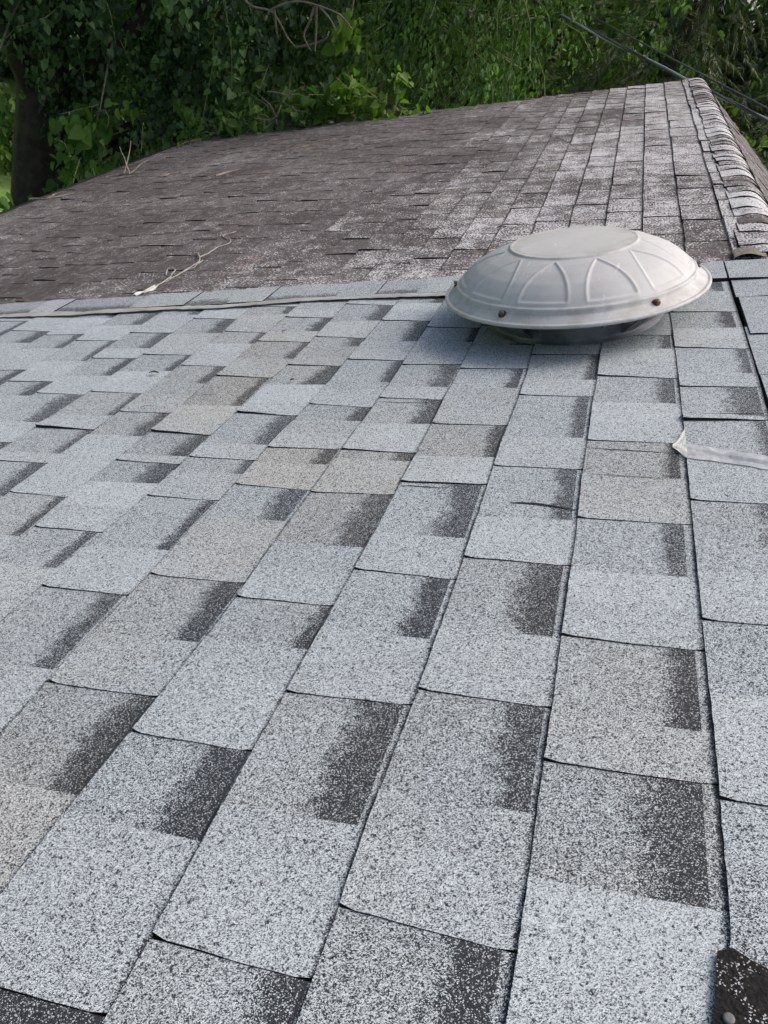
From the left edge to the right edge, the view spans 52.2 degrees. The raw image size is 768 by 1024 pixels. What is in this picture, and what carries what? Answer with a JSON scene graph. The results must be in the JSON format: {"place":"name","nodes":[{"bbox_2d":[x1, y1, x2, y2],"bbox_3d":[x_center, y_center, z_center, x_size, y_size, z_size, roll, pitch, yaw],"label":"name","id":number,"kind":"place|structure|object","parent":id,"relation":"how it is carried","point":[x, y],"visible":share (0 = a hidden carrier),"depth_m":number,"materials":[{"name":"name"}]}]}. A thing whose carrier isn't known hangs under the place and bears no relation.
{"place":"outdoors","nodes":[
{"label":"outdoors","id":0,"kind":"place"},
{"bbox_2d":[0,59,145,211],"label":"ground","id":1,"kind":"structure","parent":0,"point":[5,183],"depth_m":15.56,"materials":[{"name":"green plant"}]},
{"bbox_2d":[0,82,71,177],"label":"shrub","id":2,"kind":"object","parent":1,"relation":"on","point":[6,151],"visible":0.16,"depth_m":12.38,"materials":[{"name":"green plant"}]},
{"bbox_2d":[0,131,100,211],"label":"shrub","id":3,"kind":"object","parent":1,"relation":"on","point":[66,178],"visible":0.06,"depth_m":6.68,"materials":[{"name":"green plant"}]},
{"bbox_2d":[0,0,140,93],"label":"background tree","id":4,"kind":"object","parent":1,"relation":"on","point":[5,71],"visible":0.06,"depth_m":16.90,"materials":[{"name":"green plant"}]},
{"bbox_2d":[0,0,401,208],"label":"leafy tree","id":5,"kind":"object","parent":1,"relation":"on","point":[37,50],"visible":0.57,"depth_m":7.16,"materials":[{"name":"green plant"}]},
{"bbox_2d":[0,0,21,143],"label":"leafy shoot","id":6,"kind":"object","parent":5,"relation":"attached to","point":[6,109],"visible":0.98,"depth_m":6.55,"materials":[{"name":"green plant"}]},
{"bbox_2d":[49,31,146,173],"bbox_3d":[-2.431,-3.545,6.840,0.562,1.104,0.963,25,34,3],"label":"leafy shoot","id":7,"kind":"object","parent":5,"relation":"attached to","point":[83,133],"visible":0.96,"depth_m":6.73,"materials":[{"name":"green plant"}]},
{"bbox_2d":[244,0,352,51],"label":"bare vine","id":8,"kind":"object","parent":5,"relation":"attached to","point":[273,11],"visible":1,"depth_m":6.03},
{"bbox_2d":[320,0,363,56],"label":"leafy shoot","id":9,"kind":"object","parent":5,"relation":"hanging from","point":[341,35],"visible":0.95,"depth_m":6.42,"materials":[{"name":"green plant"}]},
{"bbox_2d":[69,0,333,162],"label":"background tree","id":10,"kind":"object","parent":1,"relation":"on","point":[137,47],"visible":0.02,"depth_m":13.77,"materials":[{"name":"green plant"}]},
{"bbox_2d":[127,0,365,89],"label":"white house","id":11,"kind":"structure","parent":1,"relation":"on","point":[225,19],"depth_m":18.90,"materials":[{"name":"white"}]},
{"bbox_2d":[239,0,538,95],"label":"background tree","id":12,"kind":"object","parent":1,"relation":"on","point":[357,24],"depth_m":17.41,"materials":[{"name":"green plant"}]},
{"bbox_2d":[314,0,546,122],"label":"background tree","id":13,"kind":"object","parent":1,"relation":"on","point":[396,3],"visible":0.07,"depth_m":14.64,"materials":[{"name":"green plant"}]},
{"bbox_2d":[203,0,699,132],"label":"leafy tree","id":14,"kind":"object","parent":1,"relation":"on","point":[471,53],"visible":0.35,"depth_m":7.55,"materials":[{"name":"green plant"}]},
{"bbox_2d":[480,0,655,104],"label":"leafy tree","id":15,"kind":"object","parent":1,"relation":"on","point":[559,40],"visible":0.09,"depth_m":12.02,"materials":[{"name":"green plant"}]},
{"bbox_2d":[485,0,724,101],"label":"background tree","id":16,"kind":"object","parent":1,"relation":"on","point":[649,40],"visible":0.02,"depth_m":13.89,"materials":[{"name":"green plant"}]},
{"bbox_2d":[492,0,767,168],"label":"leafy tree","id":17,"kind":"object","parent":1,"relation":"on","point":[695,20],"visible":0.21,"depth_m":10.40,"materials":[{"name":"green plant"}]},
{"bbox_2d":[526,0,760,125],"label":"background tree","id":18,"kind":"object","parent":1,"relation":"on","point":[727,6],"visible":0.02,"depth_m":18.28,"materials":[{"name":"green plant"}]},
{"bbox_2d":[613,42,721,98],"bbox_3d":[5.223,-7.008,17.133,4.973,6.037,3.769,25,34,3],"label":"background tree","id":19,"kind":"object","parent":1,"relation":"on","point":[700,68],"depth_m":15.12,"materials":[{"name":"green plant"}]},
{"bbox_2d":[691,27,767,169],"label":"leafy tree","id":20,"kind":"object","parent":1,"relation":"on","point":[761,128],"visible":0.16,"depth_m":11.65,"materials":[{"name":"green plant"}]},
{"bbox_2d":[693,0,767,167],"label":"background tree","id":21,"kind":"object","parent":1,"relation":"on","point":[761,54],"visible":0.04,"depth_m":18.06,"materials":[{"name":"green plant"}]},
{"bbox_2d":[719,94,767,167],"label":"shrub","id":22,"kind":"object","parent":1,"relation":"on","point":[764,138],"depth_m":9.44,"materials":[{"name":"green plant"}]},
{"bbox_2d":[728,69,767,163],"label":"background tree","id":23,"kind":"object","parent":1,"relation":"on","point":[745,128],"visible":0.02,"depth_m":13.64,"materials":[{"name":"green plant"}]},
{"bbox_2d":[0,78,767,1023],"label":"house","id":24,"kind":"structure","parent":0,"point":[394,650],"depth_m":1.04,"materials":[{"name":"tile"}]},
{"bbox_2d":[29,192,74,200],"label":"twig","id":25,"kind":"object","parent":24,"relation":"on","point":[49,197],"visible":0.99,"depth_m":4.98,"materials":[{"name":"brown wood"}]},
{"bbox_2d":[111,174,138,179],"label":"twig","id":26,"kind":"object","parent":24,"relation":"on","point":[119,177],"visible":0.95,"depth_m":5.28,"materials":[{"name":"brown wood"}]},
{"bbox_2d":[106,141,157,176],"bbox_3d":[-1.743,-2.401,5.425,0.263,0.259,0.191,25,34,3],"label":"twig","id":27,"kind":"object","parent":24,"relation":"on","point":[124,173],"visible":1,"depth_m":5.41,"materials":[{"name":"brown wood"}]},
{"bbox_2d":[160,172,181,176],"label":"twig","id":28,"kind":"object","parent":24,"relation":"on","point":[169,174],"visible":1,"depth_m":5.11,"materials":[{"name":"brown wood"}]},
{"bbox_2d":[134,231,235,295],"bbox_3d":[-0.736,-0.979,3.053,0.097,0.082,0.816,24,34,2],"label":"twig","id":29,"kind":"object","parent":24,"relation":"on","point":[153,287],"visible":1,"depth_m":2.91,"materials":[{"name":"beige wood"}]},
{"bbox_2d":[161,98,243,149],"bbox_3d":[-1.474,-3.090,6.737,0.805,0.921,0.753,-6,43,-36],"label":"roof vine","id":30,"kind":"object","parent":24,"relation":"attached to","point":[187,117],"visible":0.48,"depth_m":6.61,"materials":[{"name":"green plant"}]},
{"bbox_2d":[215,169,240,175],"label":"twig","id":31,"kind":"object","parent":24,"relation":"on","point":[219,174],"visible":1,"depth_m":4.82,"materials":[{"name":"brown wood"}]},
{"bbox_2d":[210,65,335,137],"bbox_3d":[-0.837,-3.061,6.554,1.148,1.011,0.825,35,36,17],"label":"roof vine","id":32,"kind":"object","parent":24,"relation":"attached to","point":[296,119],"visible":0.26,"depth_m":6.37,"materials":[{"name":"green plant"}]},
{"bbox_2d":[255,82,369,128],"bbox_3d":[-0.559,-3.252,6.385,0.886,0.407,0.299,17,34,-9],"label":"bare vine","id":33,"kind":"object","parent":24,"relation":"on","point":[291,106],"visible":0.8,"depth_m":6.28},
{"bbox_2d":[268,84,365,124],"bbox_3d":[-0.399,-3.023,6.426,0.715,0.900,1.054,-12,47,-41],"label":"roof vine","id":34,"kind":"object","parent":24,"relation":"attached to","point":[310,103],"visible":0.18,"depth_m":6.29,"materials":[{"name":"green plant"}]},
{"bbox_2d":[321,64,431,122],"bbox_3d":[-0.021,-3.069,6.248,0.812,0.952,0.880,-6,43,-36],"label":"roof vine","id":35,"kind":"object","parent":24,"relation":"attached to","point":[376,107],"visible":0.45,"depth_m":6.11,"materials":[{"name":"green plant"}]},
{"bbox_2d":[445,226,711,345],"bbox_3d":[0.464,-0.558,1.920,0.564,0.332,0.629,25,34,3],"label":"roof vent","id":36,"kind":"object","parent":24,"relation":"on","point":[579,285],"visible":1,"depth_m":1.75,"materials":[{"name":"grey plastic"}]},
{"bbox_2d":[530,0,767,121],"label":"power cable","id":37,"kind":"object","parent":24,"relation":"attached to","point":[681,77],"visible":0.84,"depth_m":7.17,"materials":[{"name":"grey plastic"}]},
{"bbox_2d":[672,430,767,469],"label":"tape strip","id":38,"kind":"object","parent":24,"relation":"attached to","point":[698,452],"visible":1,"depth_m":1.26,"materials":[{"name":"white plastic"}]},
{"bbox_2d":[560,0,767,108],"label":"phone cable","id":39,"kind":"object","parent":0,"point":[750,99],"visible":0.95,"depth_m":7.05,"materials":[{"name":"grey plastic"}]},
{"bbox_2d":[697,0,767,96],"label":"sky","id":40,"kind":"structure","parent":0,"point":[749,1],"materials":[{"name":"white"}]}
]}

